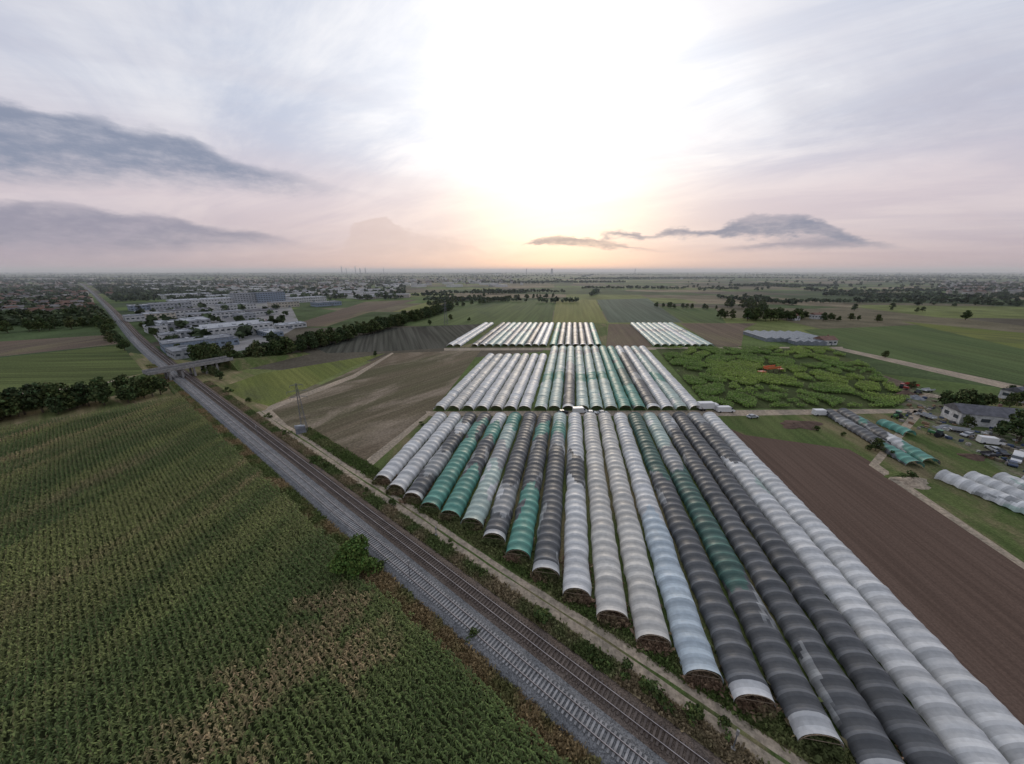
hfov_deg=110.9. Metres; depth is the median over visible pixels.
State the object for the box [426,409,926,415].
dirt road
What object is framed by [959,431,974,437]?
parked car
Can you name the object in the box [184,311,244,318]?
walls
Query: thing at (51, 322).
tree belt
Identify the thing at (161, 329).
walls
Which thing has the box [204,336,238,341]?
roof
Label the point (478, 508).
polytunnel
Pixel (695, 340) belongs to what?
polytunnel
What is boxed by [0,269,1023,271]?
hills
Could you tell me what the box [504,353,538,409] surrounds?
polytunnel
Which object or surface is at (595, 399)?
polytunnel
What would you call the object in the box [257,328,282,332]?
roof
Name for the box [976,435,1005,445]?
camper van
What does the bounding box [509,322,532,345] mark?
polytunnel
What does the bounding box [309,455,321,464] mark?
bush
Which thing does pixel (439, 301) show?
hedge
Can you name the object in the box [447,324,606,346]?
grass field
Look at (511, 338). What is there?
polytunnel
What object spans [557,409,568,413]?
parked car
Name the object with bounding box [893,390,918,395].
soil heap
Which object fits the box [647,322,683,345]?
polytunnel
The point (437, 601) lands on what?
rail
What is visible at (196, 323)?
walls
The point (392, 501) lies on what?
bush
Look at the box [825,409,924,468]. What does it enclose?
polytunnel
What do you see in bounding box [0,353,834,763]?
verge ground
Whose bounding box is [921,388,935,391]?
farm trailer
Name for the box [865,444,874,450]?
bush
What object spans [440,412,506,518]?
polytunnel
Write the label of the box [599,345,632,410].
polytunnel
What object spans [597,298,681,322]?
cabbage field
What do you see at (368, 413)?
stubble field
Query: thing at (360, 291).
distant warehouses
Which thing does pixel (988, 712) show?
polytunnel
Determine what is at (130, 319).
walls
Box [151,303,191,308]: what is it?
windows
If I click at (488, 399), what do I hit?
polytunnel
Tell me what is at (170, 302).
roof
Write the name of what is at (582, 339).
polytunnel
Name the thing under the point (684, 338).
polytunnel
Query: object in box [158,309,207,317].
walls
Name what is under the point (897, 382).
brown field
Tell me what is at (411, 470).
polytunnel
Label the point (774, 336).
greenhouse
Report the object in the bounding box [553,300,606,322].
yellow field
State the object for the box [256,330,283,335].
walls
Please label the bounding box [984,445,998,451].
parked car
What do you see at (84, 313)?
distant trees
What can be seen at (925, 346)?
green field
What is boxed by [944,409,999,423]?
windows
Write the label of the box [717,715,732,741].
bush
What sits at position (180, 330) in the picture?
roof
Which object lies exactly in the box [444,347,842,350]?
dirt road
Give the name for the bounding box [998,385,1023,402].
farmhouse
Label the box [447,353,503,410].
polytunnel
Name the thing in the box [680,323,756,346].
brown field
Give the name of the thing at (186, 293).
roof
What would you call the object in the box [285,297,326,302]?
walls
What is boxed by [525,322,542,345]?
polytunnel
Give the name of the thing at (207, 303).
windows
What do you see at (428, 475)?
polytunnel
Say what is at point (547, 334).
polytunnel
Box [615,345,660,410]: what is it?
polytunnel
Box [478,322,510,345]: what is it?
polytunnel
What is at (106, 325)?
tree belt
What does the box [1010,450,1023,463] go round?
camper van
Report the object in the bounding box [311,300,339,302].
roof
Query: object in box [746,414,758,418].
parked car
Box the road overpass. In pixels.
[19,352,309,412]
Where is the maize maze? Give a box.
[663,345,910,406]
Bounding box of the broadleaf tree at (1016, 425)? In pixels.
[998,409,1023,441]
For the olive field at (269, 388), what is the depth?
184.63 m
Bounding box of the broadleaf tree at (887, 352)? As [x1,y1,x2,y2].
[881,350,889,356]
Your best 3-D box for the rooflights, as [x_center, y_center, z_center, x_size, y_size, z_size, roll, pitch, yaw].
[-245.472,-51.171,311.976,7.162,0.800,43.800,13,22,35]
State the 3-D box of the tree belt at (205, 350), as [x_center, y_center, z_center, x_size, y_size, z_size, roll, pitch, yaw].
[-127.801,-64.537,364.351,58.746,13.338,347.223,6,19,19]
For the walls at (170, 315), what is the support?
on the ground at (1006, 317)
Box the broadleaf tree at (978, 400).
[969,394,988,405]
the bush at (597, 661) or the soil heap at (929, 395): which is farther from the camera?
the soil heap at (929, 395)
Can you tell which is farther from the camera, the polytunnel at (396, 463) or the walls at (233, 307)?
the walls at (233, 307)
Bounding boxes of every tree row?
[455,293,554,305]
[654,302,717,308]
[800,312,882,321]
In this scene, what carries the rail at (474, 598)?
on the railway ballast
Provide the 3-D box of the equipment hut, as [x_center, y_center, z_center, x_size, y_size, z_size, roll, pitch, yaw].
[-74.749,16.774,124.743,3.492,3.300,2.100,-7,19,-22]
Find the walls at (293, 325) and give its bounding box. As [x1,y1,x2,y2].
[274,323,306,329]
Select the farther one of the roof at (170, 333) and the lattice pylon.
the roof at (170, 333)
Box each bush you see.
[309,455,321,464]
[322,461,329,466]
[378,558,389,570]
[388,498,396,504]
[448,537,453,545]
[464,627,479,641]
[478,568,488,576]
[533,605,551,623]
[584,644,595,658]
[592,653,610,670]
[618,657,633,680]
[638,675,675,715]
[682,701,704,726]
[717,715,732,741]
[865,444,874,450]
[897,470,918,477]
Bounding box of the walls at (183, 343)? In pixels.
[159,337,232,352]
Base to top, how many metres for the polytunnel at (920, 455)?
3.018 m
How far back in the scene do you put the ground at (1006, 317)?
562.43 m
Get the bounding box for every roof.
[122,314,140,316]
[142,311,173,313]
[147,301,189,303]
[154,319,179,323]
[157,331,180,335]
[158,292,207,294]
[158,307,209,311]
[158,333,232,344]
[164,344,190,351]
[168,297,229,300]
[174,328,192,331]
[179,316,209,320]
[184,309,244,314]
[189,319,272,329]
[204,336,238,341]
[214,302,255,305]
[232,312,255,314]
[245,308,277,311]
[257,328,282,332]
[269,300,295,302]
[274,321,305,325]
[286,296,325,298]
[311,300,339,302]
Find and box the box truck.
[696,401,718,410]
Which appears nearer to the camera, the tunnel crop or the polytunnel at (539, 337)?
the tunnel crop
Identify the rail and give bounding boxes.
[81,284,628,763]
[96,294,688,763]
[96,297,627,763]
[97,294,709,763]
[108,308,649,763]
[126,324,687,763]
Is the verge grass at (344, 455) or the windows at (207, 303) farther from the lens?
the windows at (207, 303)
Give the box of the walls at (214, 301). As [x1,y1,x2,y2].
[166,298,233,305]
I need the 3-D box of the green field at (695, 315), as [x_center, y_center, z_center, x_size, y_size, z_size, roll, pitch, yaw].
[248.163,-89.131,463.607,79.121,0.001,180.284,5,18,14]
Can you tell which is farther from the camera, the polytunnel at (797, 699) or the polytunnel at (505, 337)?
the polytunnel at (505, 337)
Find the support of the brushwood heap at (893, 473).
on the grass ground at (999, 525)
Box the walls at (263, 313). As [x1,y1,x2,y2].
[245,310,278,315]
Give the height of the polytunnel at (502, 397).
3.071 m
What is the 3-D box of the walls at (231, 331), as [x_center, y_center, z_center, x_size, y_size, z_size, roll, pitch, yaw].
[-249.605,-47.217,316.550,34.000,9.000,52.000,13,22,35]
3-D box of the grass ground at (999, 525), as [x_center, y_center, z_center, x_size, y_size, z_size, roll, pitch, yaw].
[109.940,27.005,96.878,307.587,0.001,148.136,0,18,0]
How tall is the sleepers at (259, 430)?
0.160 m
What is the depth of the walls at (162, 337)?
282.38 m
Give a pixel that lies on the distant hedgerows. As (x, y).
(870, 294)
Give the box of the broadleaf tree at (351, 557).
[326,533,381,580]
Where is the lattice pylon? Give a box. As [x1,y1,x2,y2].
[286,383,307,430]
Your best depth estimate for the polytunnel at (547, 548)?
83.63 m
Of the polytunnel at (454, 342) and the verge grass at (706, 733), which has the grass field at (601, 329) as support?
the polytunnel at (454, 342)
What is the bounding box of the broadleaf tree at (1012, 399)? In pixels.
[1000,392,1023,407]
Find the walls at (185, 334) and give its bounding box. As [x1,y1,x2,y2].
[175,331,191,336]
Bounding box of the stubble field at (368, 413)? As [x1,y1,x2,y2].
[272,350,480,468]
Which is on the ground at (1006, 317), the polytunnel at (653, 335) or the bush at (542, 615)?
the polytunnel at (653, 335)
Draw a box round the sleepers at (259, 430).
[137,336,713,763]
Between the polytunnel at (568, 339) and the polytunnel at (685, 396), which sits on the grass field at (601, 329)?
the polytunnel at (568, 339)
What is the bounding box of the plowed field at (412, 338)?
[317,324,480,352]
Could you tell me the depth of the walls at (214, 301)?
587.76 m
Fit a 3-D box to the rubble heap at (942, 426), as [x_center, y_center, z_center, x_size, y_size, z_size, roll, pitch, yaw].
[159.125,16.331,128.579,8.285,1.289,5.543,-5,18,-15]
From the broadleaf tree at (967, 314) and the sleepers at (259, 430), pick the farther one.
the broadleaf tree at (967, 314)
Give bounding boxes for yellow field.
[394,301,441,311]
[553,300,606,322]
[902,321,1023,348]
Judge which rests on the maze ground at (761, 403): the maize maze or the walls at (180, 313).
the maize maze
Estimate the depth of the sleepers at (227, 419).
63.50 m
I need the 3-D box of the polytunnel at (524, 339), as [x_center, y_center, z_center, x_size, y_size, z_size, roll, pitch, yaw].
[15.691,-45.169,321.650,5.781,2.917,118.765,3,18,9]
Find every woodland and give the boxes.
[716,307,809,320]
[724,298,768,312]
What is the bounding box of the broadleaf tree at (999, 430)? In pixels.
[992,420,1008,435]
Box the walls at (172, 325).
[155,322,185,329]
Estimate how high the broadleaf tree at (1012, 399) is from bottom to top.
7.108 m
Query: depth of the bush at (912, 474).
96.42 m
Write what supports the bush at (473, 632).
on the verge ground at (142, 361)
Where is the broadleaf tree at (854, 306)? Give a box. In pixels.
[851,304,858,310]
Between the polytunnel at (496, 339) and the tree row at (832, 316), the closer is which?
the polytunnel at (496, 339)
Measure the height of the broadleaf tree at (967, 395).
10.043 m
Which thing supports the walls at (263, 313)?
on the ground at (1006, 317)
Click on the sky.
(135, 134)
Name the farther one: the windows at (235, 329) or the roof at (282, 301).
the roof at (282, 301)
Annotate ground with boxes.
[0,271,1023,410]
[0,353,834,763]
[365,398,1023,763]
[656,348,908,408]
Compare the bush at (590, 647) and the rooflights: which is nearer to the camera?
the bush at (590, 647)
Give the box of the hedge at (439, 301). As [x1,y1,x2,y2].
[426,293,485,305]
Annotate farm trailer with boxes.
[917,412,938,420]
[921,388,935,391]
[947,426,974,432]
[979,451,1001,457]
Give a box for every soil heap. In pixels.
[780,422,801,428]
[783,420,823,429]
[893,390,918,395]
[919,393,940,397]
[957,453,985,460]
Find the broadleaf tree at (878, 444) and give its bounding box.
[870,437,885,450]
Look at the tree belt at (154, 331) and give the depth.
307.68 m
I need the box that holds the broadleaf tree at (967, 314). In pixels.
[960,310,972,319]
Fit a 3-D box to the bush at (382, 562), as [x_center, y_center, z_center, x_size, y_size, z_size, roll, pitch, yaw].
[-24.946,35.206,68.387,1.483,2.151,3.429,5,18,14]
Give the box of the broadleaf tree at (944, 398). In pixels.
[937,390,959,403]
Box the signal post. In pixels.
[731,729,739,749]
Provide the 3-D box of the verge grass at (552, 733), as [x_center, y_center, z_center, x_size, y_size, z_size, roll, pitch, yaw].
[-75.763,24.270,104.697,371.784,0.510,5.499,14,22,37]
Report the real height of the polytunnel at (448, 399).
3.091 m
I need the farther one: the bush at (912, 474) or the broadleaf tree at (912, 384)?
the broadleaf tree at (912, 384)
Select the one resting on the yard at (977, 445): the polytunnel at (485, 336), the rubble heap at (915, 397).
the rubble heap at (915, 397)
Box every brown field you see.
[0,335,116,355]
[303,300,414,325]
[606,324,652,346]
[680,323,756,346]
[878,374,910,390]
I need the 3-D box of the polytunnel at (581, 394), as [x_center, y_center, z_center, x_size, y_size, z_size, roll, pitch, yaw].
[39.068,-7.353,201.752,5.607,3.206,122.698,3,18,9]
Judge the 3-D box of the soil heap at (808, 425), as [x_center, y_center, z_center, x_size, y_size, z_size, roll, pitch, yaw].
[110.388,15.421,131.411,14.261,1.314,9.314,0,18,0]
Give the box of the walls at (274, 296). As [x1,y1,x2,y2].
[255,292,285,302]
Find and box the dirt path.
[256,410,808,763]
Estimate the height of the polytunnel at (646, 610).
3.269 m
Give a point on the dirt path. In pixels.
(676, 696)
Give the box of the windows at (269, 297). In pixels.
[256,292,285,301]
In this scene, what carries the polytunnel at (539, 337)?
on the grass field at (601, 329)
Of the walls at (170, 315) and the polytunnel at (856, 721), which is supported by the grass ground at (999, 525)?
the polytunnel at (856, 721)
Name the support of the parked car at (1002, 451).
on the yard at (977, 445)
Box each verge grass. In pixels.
[146,364,603,763]
[203,381,769,763]
[300,426,856,763]
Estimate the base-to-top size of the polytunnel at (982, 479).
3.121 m
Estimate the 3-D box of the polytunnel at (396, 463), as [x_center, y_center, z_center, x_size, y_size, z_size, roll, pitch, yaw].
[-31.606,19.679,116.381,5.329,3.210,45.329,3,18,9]
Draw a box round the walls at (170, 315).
[141,312,175,319]
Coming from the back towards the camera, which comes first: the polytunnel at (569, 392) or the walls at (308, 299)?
the walls at (308, 299)
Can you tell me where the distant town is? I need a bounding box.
[0,273,1023,311]
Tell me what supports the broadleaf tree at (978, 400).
on the yard at (977, 445)
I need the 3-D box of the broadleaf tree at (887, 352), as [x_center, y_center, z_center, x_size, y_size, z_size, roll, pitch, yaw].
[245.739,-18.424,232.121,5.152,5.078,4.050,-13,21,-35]
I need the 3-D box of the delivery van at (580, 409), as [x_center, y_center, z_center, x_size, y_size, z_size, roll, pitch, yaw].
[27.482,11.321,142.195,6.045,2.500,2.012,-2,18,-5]
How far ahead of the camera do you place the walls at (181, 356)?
229.29 m
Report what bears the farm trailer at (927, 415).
on the yard at (977, 445)
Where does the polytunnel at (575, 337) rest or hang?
on the grass field at (601, 329)
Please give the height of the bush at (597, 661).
2.151 m
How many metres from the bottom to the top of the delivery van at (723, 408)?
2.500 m
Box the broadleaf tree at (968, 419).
[960,415,978,427]
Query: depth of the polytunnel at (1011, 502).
89.31 m
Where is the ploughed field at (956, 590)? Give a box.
[731,429,1023,724]
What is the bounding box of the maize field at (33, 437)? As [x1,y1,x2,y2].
[0,377,570,763]
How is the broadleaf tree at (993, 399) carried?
on the yard at (977, 445)
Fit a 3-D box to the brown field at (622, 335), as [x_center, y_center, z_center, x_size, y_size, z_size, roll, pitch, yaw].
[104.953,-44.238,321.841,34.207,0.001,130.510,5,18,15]
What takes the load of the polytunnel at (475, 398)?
on the ground at (1006, 317)
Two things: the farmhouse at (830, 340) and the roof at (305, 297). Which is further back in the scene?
the roof at (305, 297)
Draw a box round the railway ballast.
[79,283,727,763]
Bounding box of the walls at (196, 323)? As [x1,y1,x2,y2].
[186,320,210,328]
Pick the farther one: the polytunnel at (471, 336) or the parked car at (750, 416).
the polytunnel at (471, 336)
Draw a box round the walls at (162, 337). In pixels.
[157,334,181,339]
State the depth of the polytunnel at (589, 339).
308.68 m
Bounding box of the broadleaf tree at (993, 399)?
[972,393,1002,405]
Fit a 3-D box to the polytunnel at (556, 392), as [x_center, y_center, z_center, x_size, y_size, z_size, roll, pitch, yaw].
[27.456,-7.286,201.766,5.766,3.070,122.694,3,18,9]
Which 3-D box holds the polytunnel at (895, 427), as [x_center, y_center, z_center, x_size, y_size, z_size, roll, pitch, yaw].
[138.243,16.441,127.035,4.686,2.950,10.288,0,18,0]
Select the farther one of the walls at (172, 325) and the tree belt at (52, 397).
the walls at (172, 325)
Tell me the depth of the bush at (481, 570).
66.26 m
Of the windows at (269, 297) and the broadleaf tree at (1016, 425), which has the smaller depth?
the broadleaf tree at (1016, 425)
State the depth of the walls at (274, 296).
638.19 m
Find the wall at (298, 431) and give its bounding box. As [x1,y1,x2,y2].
[295,426,305,434]
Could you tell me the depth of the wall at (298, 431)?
123.94 m
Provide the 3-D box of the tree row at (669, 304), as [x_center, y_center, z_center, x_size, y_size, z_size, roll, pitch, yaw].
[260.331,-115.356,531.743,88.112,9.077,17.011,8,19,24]
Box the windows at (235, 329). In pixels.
[209,324,271,334]
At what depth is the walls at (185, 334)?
290.88 m
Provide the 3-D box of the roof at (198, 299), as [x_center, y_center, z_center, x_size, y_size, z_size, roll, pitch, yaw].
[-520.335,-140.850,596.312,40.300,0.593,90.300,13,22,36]
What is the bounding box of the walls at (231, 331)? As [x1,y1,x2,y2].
[190,323,273,335]
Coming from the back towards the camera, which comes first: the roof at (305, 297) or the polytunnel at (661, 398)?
the roof at (305, 297)
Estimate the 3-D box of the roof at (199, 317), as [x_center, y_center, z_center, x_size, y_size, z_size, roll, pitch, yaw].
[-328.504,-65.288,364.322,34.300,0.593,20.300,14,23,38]
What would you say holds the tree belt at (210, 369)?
on the verge ground at (142, 361)
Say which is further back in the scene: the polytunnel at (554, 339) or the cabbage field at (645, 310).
the cabbage field at (645, 310)
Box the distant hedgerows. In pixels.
[0,273,1023,304]
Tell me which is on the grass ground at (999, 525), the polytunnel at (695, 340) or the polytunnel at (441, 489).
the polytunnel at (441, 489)
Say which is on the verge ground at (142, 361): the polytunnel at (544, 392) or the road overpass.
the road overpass
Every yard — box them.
[134,302,297,350]
[901,386,1023,476]
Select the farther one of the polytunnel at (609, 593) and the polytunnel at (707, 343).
the polytunnel at (707, 343)
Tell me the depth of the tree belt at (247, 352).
220.14 m
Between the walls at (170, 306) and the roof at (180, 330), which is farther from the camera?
the walls at (170, 306)
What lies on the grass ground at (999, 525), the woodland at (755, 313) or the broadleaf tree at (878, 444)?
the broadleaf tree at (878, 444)
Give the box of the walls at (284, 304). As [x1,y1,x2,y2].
[267,301,299,307]
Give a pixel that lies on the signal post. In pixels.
(737, 734)
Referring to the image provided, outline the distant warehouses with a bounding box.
[3,273,981,298]
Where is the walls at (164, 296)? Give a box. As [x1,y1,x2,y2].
[157,293,211,298]
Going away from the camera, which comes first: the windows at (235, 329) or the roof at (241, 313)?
the windows at (235, 329)
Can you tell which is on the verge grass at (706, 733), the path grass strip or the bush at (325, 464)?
the bush at (325, 464)
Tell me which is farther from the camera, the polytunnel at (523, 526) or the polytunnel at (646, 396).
the polytunnel at (646, 396)
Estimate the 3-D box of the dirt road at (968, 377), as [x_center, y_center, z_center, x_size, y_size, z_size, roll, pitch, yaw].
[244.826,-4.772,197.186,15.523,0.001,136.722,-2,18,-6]
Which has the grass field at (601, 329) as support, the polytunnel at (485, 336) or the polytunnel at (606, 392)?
the polytunnel at (485, 336)
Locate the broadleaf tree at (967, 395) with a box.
[950,388,978,403]
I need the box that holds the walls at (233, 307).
[214,304,256,310]
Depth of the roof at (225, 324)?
313.01 m
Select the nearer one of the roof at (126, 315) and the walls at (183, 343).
the walls at (183, 343)
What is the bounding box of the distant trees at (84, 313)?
[0,271,1023,340]
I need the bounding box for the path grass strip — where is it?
[260,411,790,763]
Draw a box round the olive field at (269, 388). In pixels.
[223,353,384,405]
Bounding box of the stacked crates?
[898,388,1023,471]
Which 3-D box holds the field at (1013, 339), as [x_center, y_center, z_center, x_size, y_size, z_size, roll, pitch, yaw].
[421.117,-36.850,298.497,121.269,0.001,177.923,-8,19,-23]
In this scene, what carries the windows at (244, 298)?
attached to the walls at (234, 296)
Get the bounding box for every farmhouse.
[787,313,800,320]
[809,312,822,318]
[813,335,837,344]
[940,403,1019,427]
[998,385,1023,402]
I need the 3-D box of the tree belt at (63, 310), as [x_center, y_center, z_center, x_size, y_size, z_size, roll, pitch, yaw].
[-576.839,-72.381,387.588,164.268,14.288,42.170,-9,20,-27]
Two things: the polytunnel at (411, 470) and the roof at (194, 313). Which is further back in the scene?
the roof at (194, 313)
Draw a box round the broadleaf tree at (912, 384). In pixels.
[907,381,916,387]
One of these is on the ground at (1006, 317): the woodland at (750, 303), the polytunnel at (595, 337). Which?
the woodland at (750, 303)
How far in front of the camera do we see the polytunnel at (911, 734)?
54.14 m
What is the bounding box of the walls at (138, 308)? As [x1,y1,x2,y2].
[127,305,150,310]
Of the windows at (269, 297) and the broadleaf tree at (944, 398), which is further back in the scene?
the windows at (269, 297)
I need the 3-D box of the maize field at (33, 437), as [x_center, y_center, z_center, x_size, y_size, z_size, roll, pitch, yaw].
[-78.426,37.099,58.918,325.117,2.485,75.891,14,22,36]
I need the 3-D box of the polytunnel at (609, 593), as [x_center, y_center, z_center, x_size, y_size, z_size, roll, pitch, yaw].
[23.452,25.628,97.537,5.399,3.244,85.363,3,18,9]
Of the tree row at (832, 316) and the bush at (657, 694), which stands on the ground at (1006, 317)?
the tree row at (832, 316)
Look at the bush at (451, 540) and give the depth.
73.95 m
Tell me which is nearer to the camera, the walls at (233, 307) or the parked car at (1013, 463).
the parked car at (1013, 463)
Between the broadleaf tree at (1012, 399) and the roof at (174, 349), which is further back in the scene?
the roof at (174, 349)
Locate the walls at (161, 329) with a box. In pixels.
[143,325,168,333]
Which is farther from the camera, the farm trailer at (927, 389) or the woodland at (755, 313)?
the woodland at (755, 313)
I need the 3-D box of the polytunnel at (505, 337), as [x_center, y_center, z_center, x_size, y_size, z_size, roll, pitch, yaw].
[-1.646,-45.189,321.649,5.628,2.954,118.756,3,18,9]
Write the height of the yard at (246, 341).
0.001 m
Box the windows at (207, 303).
[166,299,231,304]
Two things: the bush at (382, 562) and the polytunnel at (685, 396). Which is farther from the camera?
the polytunnel at (685, 396)
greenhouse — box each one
[743,330,816,341]
[787,338,826,345]
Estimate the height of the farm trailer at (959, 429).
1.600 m
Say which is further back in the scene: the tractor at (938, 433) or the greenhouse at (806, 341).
the greenhouse at (806, 341)
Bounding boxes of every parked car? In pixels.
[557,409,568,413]
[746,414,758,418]
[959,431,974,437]
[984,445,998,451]
[997,448,1011,455]
[1005,459,1018,467]
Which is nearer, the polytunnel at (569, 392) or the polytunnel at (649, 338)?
the polytunnel at (569, 392)
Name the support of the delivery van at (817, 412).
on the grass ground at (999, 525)
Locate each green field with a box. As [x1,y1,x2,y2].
[0,345,141,391]
[400,299,554,325]
[661,307,725,322]
[805,325,1023,384]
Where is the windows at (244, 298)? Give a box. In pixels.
[229,294,255,302]
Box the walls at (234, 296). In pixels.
[229,293,256,302]
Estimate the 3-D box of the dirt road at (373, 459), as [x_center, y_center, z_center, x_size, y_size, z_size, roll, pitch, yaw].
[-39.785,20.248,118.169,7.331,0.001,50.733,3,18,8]
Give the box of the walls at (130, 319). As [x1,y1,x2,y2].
[122,315,145,321]
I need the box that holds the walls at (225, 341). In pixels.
[207,338,239,346]
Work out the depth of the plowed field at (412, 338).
294.06 m
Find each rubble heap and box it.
[907,394,924,400]
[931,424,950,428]
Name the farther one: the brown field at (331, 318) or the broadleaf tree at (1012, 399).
the brown field at (331, 318)
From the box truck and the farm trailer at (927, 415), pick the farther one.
the box truck
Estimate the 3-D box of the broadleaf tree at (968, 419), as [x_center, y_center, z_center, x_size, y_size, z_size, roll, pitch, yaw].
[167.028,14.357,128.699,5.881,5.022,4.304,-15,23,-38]
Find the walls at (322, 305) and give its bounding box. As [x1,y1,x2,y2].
[310,301,341,306]
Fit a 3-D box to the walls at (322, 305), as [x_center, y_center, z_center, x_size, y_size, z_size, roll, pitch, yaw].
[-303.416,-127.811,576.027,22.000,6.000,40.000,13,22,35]
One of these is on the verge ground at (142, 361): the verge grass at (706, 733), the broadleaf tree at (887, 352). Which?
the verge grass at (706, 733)
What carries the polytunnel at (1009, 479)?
on the grass ground at (999, 525)
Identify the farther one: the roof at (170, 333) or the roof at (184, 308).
the roof at (184, 308)
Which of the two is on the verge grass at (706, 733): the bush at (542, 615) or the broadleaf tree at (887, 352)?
the bush at (542, 615)
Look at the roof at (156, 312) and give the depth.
417.93 m
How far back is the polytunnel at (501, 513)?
92.20 m
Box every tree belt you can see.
[0,315,103,332]
[0,373,168,419]
[3,306,79,315]
[74,297,130,349]
[138,322,179,345]
[186,301,454,366]
[201,365,224,379]
[218,330,339,363]
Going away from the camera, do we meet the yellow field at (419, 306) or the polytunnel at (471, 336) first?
the polytunnel at (471, 336)
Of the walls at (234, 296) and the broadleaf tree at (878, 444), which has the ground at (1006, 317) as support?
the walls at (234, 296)
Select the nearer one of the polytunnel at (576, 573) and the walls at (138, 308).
the polytunnel at (576, 573)
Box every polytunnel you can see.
[373,412,446,481]
[386,412,461,491]
[403,412,476,499]
[420,412,491,509]
[433,353,494,409]
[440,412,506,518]
[446,322,487,345]
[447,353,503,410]
[454,322,493,346]
[460,412,521,527]
[461,353,511,410]
[471,322,504,346]
[475,353,520,410]
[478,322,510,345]
[482,412,536,542]
[486,322,515,345]
[490,353,529,409]
[493,322,521,345]
[501,322,526,345]
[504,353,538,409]
[505,412,551,558]
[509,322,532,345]
[516,322,537,345]
[518,353,546,411]
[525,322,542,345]
[532,322,548,345]
[532,412,565,578]
[534,346,557,408]
[540,322,553,345]
[548,345,566,408]
[549,322,560,345]
[557,322,566,344]
[562,345,574,408]
[562,412,591,597]
[565,322,571,344]
[572,322,578,345]
[575,345,588,408]
[578,322,586,344]
[583,322,593,344]
[583,345,602,409]
[583,412,628,622]
[589,322,601,344]
[591,345,617,411]
[598,412,670,647]
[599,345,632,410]
[607,345,645,409]
[613,412,723,683]
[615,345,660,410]
[623,345,674,409]
[628,412,776,709]
[630,322,660,345]
[631,345,688,409]
[636,322,668,345]
[638,345,703,410]
[641,322,675,345]
[643,412,844,750]
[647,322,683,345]
[652,322,691,345]
[658,322,698,345]
[658,412,904,763]
[663,322,706,345]
[668,322,714,346]
[672,412,957,763]
[687,412,1008,763]
[702,412,1023,763]
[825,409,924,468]
[836,408,940,464]
[876,419,916,434]
[934,470,1023,513]
[963,471,1023,499]
[992,472,1023,489]
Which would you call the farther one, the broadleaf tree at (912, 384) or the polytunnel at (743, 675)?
the broadleaf tree at (912, 384)
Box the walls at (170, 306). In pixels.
[149,302,192,309]
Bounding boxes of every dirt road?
[265,353,392,455]
[356,414,429,474]
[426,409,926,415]
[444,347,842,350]
[832,348,1022,387]
[869,410,1023,568]
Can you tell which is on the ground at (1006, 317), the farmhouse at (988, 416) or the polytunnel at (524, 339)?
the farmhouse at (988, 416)
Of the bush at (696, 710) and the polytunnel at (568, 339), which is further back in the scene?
the polytunnel at (568, 339)
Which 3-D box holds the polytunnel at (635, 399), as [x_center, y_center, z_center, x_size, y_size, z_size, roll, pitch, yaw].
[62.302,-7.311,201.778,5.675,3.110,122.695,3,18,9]
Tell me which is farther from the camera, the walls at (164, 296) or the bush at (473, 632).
the walls at (164, 296)
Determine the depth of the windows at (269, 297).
634.96 m
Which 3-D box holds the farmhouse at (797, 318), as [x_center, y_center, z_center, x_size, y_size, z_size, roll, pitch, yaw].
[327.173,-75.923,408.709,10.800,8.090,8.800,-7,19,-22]
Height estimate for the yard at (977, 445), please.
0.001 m
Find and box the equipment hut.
[294,425,305,434]
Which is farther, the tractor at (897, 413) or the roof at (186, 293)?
the roof at (186, 293)
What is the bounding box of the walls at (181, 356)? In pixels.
[165,349,189,359]
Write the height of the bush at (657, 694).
3.226 m
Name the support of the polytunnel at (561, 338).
on the grass field at (601, 329)
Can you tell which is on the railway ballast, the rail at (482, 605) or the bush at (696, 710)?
the rail at (482, 605)
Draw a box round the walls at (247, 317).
[232,314,256,319]
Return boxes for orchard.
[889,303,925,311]
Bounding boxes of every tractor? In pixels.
[891,410,902,418]
[899,383,908,388]
[913,388,921,393]
[928,429,944,437]
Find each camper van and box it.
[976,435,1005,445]
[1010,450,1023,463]
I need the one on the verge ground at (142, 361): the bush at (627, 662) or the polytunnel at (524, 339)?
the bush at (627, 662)
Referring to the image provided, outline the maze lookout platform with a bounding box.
[757,365,782,373]
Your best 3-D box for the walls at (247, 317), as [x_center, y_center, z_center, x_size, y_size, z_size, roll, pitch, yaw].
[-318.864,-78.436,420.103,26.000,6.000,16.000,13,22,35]
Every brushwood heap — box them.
[884,471,908,477]
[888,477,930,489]
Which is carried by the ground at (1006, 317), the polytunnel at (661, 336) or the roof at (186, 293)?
the polytunnel at (661, 336)
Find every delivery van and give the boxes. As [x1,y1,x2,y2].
[572,406,586,412]
[715,405,734,412]
[811,409,827,415]
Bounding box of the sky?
[0,0,1023,269]
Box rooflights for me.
[202,321,263,327]
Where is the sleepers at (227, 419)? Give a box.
[130,337,652,763]
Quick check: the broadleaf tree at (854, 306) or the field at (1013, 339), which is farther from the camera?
the broadleaf tree at (854, 306)
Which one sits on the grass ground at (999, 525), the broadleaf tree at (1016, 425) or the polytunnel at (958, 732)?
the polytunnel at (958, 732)
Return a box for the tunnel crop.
[369,468,905,763]

